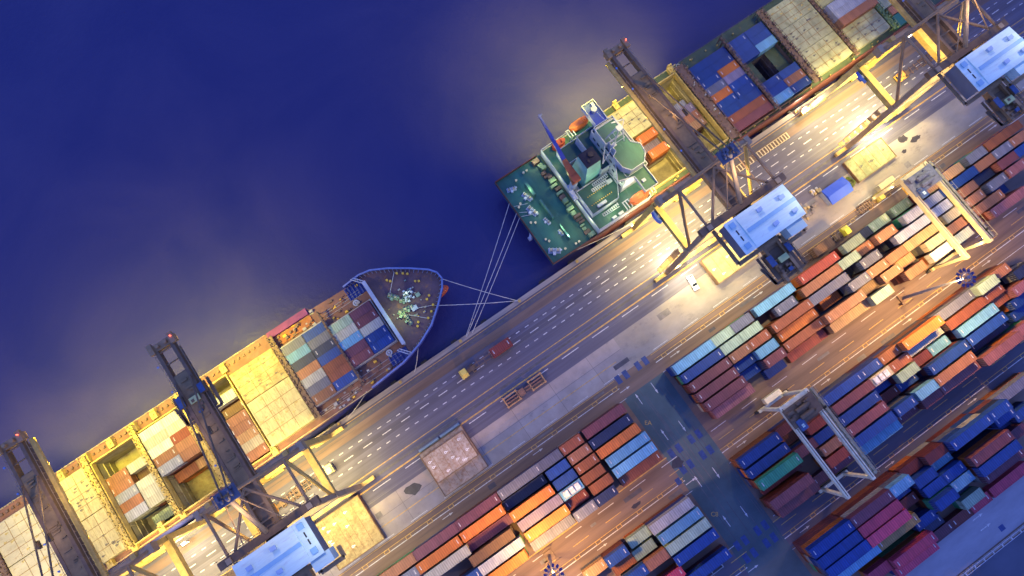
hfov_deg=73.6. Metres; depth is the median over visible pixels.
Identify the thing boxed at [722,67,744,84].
shipping container
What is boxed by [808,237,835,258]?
shipping container
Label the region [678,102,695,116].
shipping container
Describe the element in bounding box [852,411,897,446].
shipping container
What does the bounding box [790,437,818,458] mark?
shipping container
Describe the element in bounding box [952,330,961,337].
door
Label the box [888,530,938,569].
shipping container
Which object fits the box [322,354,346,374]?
shipping container
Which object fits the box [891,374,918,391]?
shipping container
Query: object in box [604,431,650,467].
shipping container
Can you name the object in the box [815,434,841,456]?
shipping container
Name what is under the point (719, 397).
shipping container
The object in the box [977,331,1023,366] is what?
shipping container
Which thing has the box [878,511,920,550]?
shipping container
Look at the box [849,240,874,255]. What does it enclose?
shipping container
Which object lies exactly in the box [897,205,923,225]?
shipping container
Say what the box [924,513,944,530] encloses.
shipping container
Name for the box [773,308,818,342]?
shipping container
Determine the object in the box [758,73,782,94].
shipping container
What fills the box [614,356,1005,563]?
blue road markings
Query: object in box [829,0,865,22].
shipping container
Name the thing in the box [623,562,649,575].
shipping container
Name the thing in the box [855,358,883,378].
shipping container
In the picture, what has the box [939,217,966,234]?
shipping container
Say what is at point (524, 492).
shipping container
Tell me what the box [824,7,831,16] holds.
door
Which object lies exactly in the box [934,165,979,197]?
shipping container
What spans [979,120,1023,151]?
shipping container
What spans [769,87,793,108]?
shipping container
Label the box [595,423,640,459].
shipping container
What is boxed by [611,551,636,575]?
shipping container
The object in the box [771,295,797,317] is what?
shipping container
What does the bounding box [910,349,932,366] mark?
shipping container
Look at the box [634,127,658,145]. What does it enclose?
shipping container
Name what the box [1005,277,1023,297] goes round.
shipping container
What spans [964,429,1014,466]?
shipping container
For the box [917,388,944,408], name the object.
shipping container
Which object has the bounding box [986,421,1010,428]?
shipping container
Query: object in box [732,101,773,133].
shipping container
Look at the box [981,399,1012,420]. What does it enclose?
shipping container
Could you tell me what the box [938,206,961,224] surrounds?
shipping container
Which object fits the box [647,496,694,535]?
shipping container
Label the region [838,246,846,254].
door
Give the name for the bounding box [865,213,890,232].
shipping container
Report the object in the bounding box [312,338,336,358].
shipping container
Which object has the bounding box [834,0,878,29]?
shipping container
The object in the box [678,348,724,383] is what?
shipping container
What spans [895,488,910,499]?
shipping container
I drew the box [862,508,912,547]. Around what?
shipping container
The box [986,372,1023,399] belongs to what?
shipping container
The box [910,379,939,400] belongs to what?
shipping container
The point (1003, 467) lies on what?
shipping container
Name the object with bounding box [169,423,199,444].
shipping container
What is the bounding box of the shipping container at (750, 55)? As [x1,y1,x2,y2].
[736,46,759,66]
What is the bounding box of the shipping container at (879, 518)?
[855,499,903,537]
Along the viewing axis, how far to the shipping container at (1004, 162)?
182.94 m
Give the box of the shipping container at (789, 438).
[781,430,798,445]
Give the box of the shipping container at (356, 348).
[344,338,368,358]
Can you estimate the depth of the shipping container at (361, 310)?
174.95 m
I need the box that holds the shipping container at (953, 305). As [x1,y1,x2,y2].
[928,289,975,319]
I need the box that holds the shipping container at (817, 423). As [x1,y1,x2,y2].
[804,414,826,434]
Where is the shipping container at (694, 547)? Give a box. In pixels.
[671,527,719,566]
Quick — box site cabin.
[819,177,852,205]
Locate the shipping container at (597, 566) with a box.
[581,557,607,575]
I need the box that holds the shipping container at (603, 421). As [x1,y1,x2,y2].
[581,403,626,438]
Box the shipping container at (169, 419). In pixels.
[160,410,179,428]
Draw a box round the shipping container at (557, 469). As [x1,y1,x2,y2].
[545,458,570,480]
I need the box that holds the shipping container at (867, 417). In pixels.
[844,401,889,436]
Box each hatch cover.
[315,494,385,570]
[419,425,488,496]
[422,431,477,483]
[699,242,758,284]
[842,137,896,182]
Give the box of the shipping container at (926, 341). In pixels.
[902,327,944,356]
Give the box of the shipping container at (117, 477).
[105,467,134,487]
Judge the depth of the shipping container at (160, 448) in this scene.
168.86 m
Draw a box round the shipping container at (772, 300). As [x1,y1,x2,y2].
[750,283,795,317]
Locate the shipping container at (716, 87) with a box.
[704,79,726,97]
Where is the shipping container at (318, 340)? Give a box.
[307,330,331,350]
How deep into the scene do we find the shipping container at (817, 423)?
170.23 m
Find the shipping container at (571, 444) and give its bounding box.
[558,433,583,455]
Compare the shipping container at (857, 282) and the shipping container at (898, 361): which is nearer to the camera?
the shipping container at (898, 361)
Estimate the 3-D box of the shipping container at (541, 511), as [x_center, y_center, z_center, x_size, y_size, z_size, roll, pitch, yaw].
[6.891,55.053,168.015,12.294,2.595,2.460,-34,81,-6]
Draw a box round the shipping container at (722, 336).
[709,326,734,346]
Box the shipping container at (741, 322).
[727,312,753,332]
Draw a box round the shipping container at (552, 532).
[530,514,575,551]
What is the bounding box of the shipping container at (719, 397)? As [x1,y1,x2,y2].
[701,376,748,411]
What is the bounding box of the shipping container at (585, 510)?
[572,498,597,522]
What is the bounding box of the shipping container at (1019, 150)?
[1009,142,1023,156]
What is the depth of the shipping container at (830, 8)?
188.00 m
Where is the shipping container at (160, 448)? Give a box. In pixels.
[148,437,173,459]
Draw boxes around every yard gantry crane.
[754,386,878,498]
[867,159,997,273]
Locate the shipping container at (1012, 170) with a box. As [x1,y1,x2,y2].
[999,158,1023,178]
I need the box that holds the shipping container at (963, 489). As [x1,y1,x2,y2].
[958,485,969,493]
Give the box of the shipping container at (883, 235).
[870,224,897,245]
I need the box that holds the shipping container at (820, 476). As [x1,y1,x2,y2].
[811,467,835,485]
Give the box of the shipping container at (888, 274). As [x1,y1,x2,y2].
[875,263,903,284]
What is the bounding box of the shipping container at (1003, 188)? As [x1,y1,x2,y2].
[987,184,1008,194]
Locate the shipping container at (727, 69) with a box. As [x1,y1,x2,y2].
[717,60,739,77]
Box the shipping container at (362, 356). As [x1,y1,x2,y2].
[349,346,374,367]
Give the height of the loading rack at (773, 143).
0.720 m
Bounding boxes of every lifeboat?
[569,116,587,132]
[628,190,649,205]
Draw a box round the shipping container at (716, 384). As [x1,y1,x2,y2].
[693,367,739,402]
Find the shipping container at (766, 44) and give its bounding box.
[755,35,777,56]
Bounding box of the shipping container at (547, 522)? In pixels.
[524,503,570,542]
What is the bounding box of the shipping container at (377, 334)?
[364,324,390,345]
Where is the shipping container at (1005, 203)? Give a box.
[984,186,1023,219]
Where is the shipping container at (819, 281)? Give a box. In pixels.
[797,263,842,298]
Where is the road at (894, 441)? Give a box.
[707,340,1023,575]
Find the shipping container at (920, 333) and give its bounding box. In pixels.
[896,315,944,350]
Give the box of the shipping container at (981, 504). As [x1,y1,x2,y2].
[970,491,992,513]
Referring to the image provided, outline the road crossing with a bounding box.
[624,372,811,575]
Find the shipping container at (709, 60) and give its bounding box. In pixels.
[689,46,728,76]
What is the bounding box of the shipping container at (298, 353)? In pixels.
[286,343,310,364]
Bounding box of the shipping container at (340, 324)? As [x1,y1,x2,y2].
[328,314,353,334]
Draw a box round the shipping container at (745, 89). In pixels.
[734,80,756,98]
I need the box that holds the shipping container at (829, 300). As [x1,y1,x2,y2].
[815,290,841,311]
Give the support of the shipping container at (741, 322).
on the containers at (881, 483)
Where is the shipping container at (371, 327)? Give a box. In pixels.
[359,317,384,336]
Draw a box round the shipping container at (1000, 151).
[987,141,1013,159]
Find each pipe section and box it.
[418,437,438,452]
[439,423,459,437]
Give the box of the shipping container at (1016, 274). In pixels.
[1006,262,1023,281]
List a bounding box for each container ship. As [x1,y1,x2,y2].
[0,267,447,575]
[494,0,944,264]
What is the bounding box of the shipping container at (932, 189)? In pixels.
[927,184,938,193]
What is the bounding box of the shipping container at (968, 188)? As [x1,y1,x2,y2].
[956,180,978,197]
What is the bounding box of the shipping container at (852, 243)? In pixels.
[838,233,864,254]
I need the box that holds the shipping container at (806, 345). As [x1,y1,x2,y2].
[784,329,827,362]
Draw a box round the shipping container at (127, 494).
[115,484,139,505]
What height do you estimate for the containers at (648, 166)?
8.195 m
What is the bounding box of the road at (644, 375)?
[338,89,1023,575]
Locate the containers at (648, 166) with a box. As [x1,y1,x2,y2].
[135,127,703,522]
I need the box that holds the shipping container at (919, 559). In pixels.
[892,542,939,575]
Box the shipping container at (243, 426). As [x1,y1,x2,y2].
[231,417,254,436]
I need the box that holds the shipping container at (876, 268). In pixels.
[862,258,889,278]
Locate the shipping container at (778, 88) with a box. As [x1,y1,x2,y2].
[764,80,788,100]
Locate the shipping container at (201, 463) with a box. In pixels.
[195,456,210,468]
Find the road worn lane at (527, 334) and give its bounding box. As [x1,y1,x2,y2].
[171,0,1017,575]
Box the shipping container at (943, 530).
[932,519,955,542]
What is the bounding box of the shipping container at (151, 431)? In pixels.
[138,420,163,442]
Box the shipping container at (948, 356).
[923,340,970,375]
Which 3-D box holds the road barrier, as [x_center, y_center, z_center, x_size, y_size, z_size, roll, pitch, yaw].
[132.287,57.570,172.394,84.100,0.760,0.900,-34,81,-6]
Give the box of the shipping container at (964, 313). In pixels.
[941,296,987,331]
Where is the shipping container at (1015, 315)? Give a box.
[1005,304,1023,322]
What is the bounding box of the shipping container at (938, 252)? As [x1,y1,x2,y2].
[924,242,952,263]
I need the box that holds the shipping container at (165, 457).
[153,446,178,467]
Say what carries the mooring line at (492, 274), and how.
attached to the container ship at (580, 188)
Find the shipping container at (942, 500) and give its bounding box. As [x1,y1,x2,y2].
[928,487,960,511]
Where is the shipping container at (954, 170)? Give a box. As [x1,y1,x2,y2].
[942,162,964,180]
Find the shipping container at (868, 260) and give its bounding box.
[855,249,882,270]
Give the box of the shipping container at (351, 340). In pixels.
[338,330,364,351]
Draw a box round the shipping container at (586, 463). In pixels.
[573,452,599,474]
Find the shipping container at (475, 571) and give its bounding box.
[464,566,482,575]
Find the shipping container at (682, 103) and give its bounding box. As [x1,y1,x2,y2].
[674,100,686,110]
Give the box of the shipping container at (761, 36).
[749,28,771,45]
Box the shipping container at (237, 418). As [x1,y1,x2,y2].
[226,408,249,428]
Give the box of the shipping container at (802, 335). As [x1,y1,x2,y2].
[780,318,825,352]
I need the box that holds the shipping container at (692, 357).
[670,339,715,374]
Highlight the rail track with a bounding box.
[129,0,1023,575]
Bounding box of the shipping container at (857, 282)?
[843,271,871,293]
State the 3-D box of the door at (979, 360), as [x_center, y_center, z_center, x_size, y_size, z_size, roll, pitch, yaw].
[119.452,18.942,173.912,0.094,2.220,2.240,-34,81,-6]
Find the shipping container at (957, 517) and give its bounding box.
[944,508,973,528]
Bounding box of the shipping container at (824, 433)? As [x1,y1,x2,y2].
[809,424,834,444]
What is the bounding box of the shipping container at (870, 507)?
[845,488,894,527]
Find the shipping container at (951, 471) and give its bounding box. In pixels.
[938,460,966,483]
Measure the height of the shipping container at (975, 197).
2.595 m
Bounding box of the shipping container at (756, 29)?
[744,22,766,38]
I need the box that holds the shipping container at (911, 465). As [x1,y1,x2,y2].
[893,456,923,475]
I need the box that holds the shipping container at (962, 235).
[945,226,974,247]
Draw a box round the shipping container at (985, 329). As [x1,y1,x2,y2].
[960,311,1008,346]
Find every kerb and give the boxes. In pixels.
[161,4,956,546]
[959,524,1023,575]
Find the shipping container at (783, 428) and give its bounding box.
[771,420,792,437]
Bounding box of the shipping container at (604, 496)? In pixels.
[592,484,618,507]
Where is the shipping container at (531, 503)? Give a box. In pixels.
[509,484,554,522]
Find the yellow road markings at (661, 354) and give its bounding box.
[221,4,1023,575]
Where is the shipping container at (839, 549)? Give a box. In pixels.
[813,530,862,569]
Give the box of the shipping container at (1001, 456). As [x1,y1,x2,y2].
[972,439,1022,476]
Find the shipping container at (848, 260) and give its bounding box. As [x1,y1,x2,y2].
[835,250,861,269]
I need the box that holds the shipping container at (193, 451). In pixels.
[179,439,207,461]
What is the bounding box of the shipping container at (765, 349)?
[752,338,779,359]
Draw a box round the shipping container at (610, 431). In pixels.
[587,413,633,449]
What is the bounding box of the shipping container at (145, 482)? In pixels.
[136,473,156,491]
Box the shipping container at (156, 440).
[143,429,168,450]
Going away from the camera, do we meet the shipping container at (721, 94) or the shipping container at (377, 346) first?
the shipping container at (377, 346)
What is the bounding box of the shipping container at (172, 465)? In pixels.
[157,454,187,476]
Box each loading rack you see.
[752,147,768,157]
[766,139,779,150]
[777,132,789,143]
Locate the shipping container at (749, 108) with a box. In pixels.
[728,94,767,124]
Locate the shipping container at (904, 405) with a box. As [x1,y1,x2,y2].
[889,395,917,416]
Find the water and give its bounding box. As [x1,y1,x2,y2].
[0,0,848,527]
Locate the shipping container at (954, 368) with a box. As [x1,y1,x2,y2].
[929,351,977,385]
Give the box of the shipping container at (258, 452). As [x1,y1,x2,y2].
[246,442,270,463]
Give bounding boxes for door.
[795,278,802,285]
[797,290,805,297]
[809,250,816,257]
[816,303,823,310]
[821,317,829,324]
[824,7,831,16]
[826,326,833,333]
[829,13,837,22]
[835,20,843,29]
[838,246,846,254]
[844,285,852,292]
[855,262,863,270]
[866,298,875,305]
[870,237,879,245]
[876,276,884,284]
[886,210,894,218]
[889,237,898,245]
[889,409,898,416]
[892,376,901,382]
[897,217,907,225]
[897,343,906,350]
[900,273,908,281]
[910,393,920,400]
[917,401,925,408]
[917,489,927,497]
[919,457,928,464]
[920,244,929,252]
[923,367,933,374]
[925,255,934,262]
[929,502,939,510]
[938,217,947,224]
[941,323,949,330]
[945,443,955,450]
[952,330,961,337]
[956,501,966,509]
[960,158,970,166]
[965,459,975,466]
[971,288,981,295]
[972,468,983,476]
[977,359,987,366]
[977,476,987,483]
[981,185,990,193]
[984,211,994,219]
[991,164,1001,172]
[1004,302,1015,310]
[1006,290,1016,297]
[1006,315,1014,322]
[1007,273,1018,280]
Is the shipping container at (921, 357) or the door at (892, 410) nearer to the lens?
the door at (892, 410)
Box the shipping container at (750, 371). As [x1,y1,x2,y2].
[739,362,760,380]
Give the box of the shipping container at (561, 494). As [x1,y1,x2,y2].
[558,478,583,501]
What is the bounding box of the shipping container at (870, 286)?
[856,278,880,295]
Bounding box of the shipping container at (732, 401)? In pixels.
[710,383,754,418]
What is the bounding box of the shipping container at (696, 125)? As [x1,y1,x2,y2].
[689,116,706,132]
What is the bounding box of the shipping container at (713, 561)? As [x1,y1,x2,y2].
[685,546,731,575]
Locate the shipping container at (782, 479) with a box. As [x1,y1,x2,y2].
[758,464,801,494]
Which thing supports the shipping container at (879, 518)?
on the containers at (881, 483)
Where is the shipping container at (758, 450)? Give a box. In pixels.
[735,432,782,468]
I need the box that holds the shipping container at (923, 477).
[911,466,938,488]
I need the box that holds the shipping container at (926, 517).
[913,508,937,531]
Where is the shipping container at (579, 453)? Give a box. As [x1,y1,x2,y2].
[566,443,591,465]
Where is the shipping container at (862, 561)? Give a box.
[838,545,881,575]
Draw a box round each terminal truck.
[273,488,301,511]
[292,463,335,497]
[458,348,509,379]
[802,225,851,263]
[856,191,885,213]
[893,53,933,81]
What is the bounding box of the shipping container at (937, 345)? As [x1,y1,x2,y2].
[923,335,950,355]
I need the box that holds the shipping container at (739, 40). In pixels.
[725,33,748,52]
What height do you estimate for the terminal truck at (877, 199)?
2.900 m
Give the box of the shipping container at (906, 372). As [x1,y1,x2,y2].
[891,361,920,383]
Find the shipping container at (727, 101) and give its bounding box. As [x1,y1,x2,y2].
[715,92,738,110]
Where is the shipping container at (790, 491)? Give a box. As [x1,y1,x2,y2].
[766,472,814,510]
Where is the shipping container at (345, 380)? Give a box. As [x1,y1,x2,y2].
[332,370,356,390]
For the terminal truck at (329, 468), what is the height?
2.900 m
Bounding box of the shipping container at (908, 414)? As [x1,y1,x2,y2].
[897,406,918,423]
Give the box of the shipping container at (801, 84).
[789,75,811,97]
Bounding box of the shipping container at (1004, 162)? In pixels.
[990,151,1019,172]
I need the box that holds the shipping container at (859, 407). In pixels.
[836,390,881,426]
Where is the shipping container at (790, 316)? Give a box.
[767,299,813,333]
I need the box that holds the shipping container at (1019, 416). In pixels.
[1010,401,1023,422]
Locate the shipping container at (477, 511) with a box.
[454,492,501,530]
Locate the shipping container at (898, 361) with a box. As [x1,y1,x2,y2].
[884,351,912,372]
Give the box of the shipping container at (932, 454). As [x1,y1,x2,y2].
[918,442,948,465]
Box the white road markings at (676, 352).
[164,0,1023,575]
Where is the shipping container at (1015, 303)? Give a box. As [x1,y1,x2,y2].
[1004,292,1023,310]
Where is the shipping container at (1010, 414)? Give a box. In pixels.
[990,408,1016,427]
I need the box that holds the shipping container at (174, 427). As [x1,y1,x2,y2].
[165,419,185,436]
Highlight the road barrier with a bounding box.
[961,526,1023,575]
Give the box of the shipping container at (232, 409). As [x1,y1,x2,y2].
[222,400,244,419]
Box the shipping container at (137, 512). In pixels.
[124,501,153,522]
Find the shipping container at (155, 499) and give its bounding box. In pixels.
[145,489,166,508]
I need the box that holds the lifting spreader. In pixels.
[502,372,546,408]
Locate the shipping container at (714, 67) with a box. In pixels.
[694,53,733,82]
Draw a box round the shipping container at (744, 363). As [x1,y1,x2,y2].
[730,353,756,372]
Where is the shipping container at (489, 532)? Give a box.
[467,512,512,551]
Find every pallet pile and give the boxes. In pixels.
[802,200,818,219]
[809,187,821,195]
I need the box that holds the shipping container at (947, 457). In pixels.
[924,452,952,470]
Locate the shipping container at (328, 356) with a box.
[317,346,341,366]
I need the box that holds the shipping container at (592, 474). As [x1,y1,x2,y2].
[580,463,605,485]
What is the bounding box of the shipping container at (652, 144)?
[643,138,660,155]
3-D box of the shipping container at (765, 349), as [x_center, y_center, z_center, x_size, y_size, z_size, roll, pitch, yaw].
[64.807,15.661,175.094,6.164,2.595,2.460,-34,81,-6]
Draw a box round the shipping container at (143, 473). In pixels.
[137,467,151,479]
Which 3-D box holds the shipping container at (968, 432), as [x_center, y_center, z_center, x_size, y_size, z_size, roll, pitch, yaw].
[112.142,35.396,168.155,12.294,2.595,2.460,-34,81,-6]
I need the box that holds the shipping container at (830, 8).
[823,0,849,16]
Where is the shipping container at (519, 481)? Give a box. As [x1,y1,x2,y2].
[497,463,542,500]
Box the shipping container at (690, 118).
[683,109,701,123]
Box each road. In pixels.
[137,0,988,575]
[509,199,1023,575]
[707,340,1023,575]
[894,476,1023,575]
[968,531,1023,575]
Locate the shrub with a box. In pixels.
[846,176,855,187]
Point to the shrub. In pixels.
(850, 179)
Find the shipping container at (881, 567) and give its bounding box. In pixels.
[862,558,893,575]
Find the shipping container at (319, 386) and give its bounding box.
[306,375,331,396]
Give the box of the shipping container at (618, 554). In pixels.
[603,543,629,568]
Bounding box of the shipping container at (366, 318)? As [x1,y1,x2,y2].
[354,308,379,328]
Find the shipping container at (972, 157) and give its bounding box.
[959,145,987,167]
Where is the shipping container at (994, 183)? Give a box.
[980,172,1008,194]
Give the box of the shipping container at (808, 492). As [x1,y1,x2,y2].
[775,480,820,517]
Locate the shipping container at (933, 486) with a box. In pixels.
[917,475,947,497]
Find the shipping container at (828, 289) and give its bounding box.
[805,272,850,305]
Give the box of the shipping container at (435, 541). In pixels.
[412,521,458,561]
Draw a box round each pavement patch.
[156,77,1023,574]
[159,28,975,575]
[164,75,1023,575]
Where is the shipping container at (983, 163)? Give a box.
[969,153,996,171]
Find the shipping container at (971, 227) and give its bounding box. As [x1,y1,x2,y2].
[961,216,984,231]
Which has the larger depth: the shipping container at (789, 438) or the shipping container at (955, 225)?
the shipping container at (955, 225)
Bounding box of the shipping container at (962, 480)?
[946,470,975,492]
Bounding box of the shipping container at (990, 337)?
[967,322,1009,352]
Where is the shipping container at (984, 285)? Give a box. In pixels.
[970,274,1000,296]
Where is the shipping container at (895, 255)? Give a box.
[880,245,908,264]
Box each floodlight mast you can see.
[538,545,563,575]
[893,268,975,307]
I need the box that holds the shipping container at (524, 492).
[502,473,546,510]
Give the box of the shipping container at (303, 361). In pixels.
[291,351,315,372]
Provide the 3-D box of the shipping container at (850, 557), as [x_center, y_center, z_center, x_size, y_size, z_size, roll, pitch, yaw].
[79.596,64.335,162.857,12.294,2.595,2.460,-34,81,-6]
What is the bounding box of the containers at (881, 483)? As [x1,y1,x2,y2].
[377,125,1022,575]
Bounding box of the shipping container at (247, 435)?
[236,425,259,445]
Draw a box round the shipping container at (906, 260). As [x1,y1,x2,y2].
[890,252,915,268]
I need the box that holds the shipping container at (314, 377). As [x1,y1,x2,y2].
[301,367,326,388]
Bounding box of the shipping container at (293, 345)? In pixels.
[281,335,305,356]
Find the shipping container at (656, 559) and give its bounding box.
[643,546,669,571]
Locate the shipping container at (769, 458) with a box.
[743,442,790,478]
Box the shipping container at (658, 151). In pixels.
[646,141,669,161]
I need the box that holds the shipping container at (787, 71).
[778,62,799,79]
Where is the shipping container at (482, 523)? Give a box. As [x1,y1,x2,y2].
[459,504,505,542]
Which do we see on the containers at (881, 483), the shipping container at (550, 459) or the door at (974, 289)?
the shipping container at (550, 459)
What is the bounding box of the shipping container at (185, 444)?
[174,433,204,453]
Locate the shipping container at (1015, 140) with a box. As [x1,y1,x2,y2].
[1004,129,1023,146]
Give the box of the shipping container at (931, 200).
[916,191,943,207]
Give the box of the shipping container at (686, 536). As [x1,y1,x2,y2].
[664,516,710,555]
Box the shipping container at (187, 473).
[174,462,202,483]
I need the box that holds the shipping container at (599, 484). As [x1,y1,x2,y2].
[588,472,613,495]
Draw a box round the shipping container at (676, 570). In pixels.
[662,564,685,575]
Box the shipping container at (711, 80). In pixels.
[699,72,721,89]
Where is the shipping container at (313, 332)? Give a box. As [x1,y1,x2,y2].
[302,322,326,342]
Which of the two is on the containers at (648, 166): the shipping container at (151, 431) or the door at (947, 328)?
the shipping container at (151, 431)
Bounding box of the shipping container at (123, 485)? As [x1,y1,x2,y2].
[110,475,138,496]
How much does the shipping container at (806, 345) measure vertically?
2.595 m
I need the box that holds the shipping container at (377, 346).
[370,332,394,353]
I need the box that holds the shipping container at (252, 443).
[241,433,264,453]
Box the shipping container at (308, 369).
[296,359,321,380]
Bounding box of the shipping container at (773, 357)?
[760,347,787,368]
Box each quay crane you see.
[0,430,235,575]
[145,331,374,575]
[603,37,807,284]
[799,0,1023,157]
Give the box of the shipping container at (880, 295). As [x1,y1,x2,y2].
[866,284,894,305]
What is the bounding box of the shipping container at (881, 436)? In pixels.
[860,420,902,454]
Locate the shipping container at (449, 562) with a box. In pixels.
[424,543,471,575]
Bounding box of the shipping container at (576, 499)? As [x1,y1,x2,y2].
[564,488,589,510]
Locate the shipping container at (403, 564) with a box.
[379,551,416,575]
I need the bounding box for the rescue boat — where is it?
[552,138,564,150]
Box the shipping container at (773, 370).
[760,359,786,379]
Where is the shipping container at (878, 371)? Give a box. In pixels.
[865,365,893,386]
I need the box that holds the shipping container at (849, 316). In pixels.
[825,299,870,333]
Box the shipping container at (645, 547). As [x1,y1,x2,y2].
[630,536,657,560]
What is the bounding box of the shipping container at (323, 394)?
[311,384,336,405]
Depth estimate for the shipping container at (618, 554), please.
164.79 m
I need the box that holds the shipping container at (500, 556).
[478,536,524,575]
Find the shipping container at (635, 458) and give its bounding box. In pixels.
[611,441,657,477]
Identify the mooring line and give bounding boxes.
[434,300,517,305]
[443,279,516,300]
[466,203,509,335]
[467,213,516,334]
[472,218,519,332]
[577,221,635,249]
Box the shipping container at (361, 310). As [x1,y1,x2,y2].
[349,300,375,320]
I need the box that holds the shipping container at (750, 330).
[736,321,762,341]
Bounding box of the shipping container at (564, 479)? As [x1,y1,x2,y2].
[552,468,577,490]
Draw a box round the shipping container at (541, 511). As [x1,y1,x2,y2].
[517,493,563,531]
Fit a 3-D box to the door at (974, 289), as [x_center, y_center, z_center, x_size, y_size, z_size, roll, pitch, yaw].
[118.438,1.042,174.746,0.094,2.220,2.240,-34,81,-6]
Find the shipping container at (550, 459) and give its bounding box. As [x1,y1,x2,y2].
[538,448,562,470]
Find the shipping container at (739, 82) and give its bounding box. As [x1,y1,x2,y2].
[728,73,750,91]
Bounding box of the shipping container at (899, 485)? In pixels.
[884,474,914,497]
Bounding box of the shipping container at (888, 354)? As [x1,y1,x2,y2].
[873,344,901,364]
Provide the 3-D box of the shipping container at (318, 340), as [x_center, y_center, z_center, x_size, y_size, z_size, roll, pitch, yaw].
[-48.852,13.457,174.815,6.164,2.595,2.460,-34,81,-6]
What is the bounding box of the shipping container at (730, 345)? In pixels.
[717,334,743,354]
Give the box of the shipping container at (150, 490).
[141,482,160,499]
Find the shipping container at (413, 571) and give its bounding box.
[400,565,420,575]
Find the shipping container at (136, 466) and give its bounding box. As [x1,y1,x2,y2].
[126,455,148,474]
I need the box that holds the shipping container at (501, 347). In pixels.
[489,337,512,357]
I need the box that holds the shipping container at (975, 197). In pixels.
[964,189,986,206]
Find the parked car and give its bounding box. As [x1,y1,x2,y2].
[686,274,699,290]
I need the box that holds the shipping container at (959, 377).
[939,360,981,394]
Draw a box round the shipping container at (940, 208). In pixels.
[924,199,952,216]
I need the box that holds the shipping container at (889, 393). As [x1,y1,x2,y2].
[879,385,900,403]
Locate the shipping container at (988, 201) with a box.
[959,189,1004,222]
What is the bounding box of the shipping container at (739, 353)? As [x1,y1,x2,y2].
[726,343,752,363]
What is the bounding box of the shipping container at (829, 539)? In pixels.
[805,519,855,558]
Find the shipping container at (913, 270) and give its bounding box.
[899,260,927,281]
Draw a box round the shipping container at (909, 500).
[899,491,919,508]
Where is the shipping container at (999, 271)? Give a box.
[981,262,1011,278]
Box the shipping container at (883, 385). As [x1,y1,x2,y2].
[871,379,890,393]
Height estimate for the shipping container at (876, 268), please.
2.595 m
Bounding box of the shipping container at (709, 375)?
[687,357,732,392]
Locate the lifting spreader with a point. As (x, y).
(521, 391)
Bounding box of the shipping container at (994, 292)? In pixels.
[975,283,1004,302]
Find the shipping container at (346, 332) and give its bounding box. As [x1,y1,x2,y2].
[333,322,358,342]
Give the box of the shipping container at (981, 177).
[967,167,995,185]
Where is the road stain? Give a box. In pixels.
[404,135,920,508]
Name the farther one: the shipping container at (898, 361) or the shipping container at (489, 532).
the shipping container at (898, 361)
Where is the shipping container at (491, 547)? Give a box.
[468,527,515,566]
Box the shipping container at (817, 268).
[794,251,839,285]
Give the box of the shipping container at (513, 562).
[486,548,528,575]
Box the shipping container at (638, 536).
[625,525,651,548]
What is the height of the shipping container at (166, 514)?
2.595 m
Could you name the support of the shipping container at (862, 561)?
on the containers at (881, 483)
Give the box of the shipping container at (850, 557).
[822,539,872,575]
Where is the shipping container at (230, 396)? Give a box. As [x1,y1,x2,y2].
[216,388,238,409]
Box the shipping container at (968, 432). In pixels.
[944,413,993,450]
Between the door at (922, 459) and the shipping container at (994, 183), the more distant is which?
the shipping container at (994, 183)
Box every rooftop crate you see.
[562,480,582,498]
[871,368,890,385]
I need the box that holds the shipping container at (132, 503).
[120,492,144,513]
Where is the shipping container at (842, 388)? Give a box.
[821,371,864,405]
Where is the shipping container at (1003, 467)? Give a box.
[977,449,1023,483]
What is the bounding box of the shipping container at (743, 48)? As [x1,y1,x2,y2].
[731,40,753,59]
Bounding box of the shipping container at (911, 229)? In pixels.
[889,214,930,245]
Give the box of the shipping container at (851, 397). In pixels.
[828,379,874,414]
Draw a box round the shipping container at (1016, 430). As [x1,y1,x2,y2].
[1007,422,1023,439]
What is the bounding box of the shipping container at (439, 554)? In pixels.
[415,534,463,573]
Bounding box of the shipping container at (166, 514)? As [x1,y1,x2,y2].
[152,505,175,525]
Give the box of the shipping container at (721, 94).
[710,85,732,103]
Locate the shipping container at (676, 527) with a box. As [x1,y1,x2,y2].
[656,506,703,545]
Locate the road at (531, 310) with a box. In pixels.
[137,0,988,575]
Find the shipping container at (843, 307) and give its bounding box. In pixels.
[820,290,866,324]
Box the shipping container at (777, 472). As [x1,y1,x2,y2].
[754,452,802,490]
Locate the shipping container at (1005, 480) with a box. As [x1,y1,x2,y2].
[982,461,1023,497]
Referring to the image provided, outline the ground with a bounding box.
[420,116,1023,575]
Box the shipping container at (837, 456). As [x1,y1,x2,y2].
[822,446,850,468]
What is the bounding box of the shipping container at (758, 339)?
[745,329,771,349]
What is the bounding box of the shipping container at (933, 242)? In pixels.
[919,232,945,252]
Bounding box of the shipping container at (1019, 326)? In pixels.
[1006,320,1023,335]
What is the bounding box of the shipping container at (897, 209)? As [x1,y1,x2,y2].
[885,197,912,218]
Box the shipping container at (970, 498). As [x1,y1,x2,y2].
[955,486,985,509]
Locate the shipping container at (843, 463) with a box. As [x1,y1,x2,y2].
[832,455,853,472]
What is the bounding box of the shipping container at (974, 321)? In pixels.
[951,303,999,338]
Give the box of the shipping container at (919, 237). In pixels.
[898,222,938,251]
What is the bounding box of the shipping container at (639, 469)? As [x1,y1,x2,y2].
[617,450,662,486]
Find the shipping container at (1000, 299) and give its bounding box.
[988,292,1009,307]
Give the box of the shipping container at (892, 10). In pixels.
[886,2,898,16]
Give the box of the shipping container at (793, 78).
[784,68,805,86]
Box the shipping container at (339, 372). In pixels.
[327,362,351,382]
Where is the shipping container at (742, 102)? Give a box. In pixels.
[721,87,761,118]

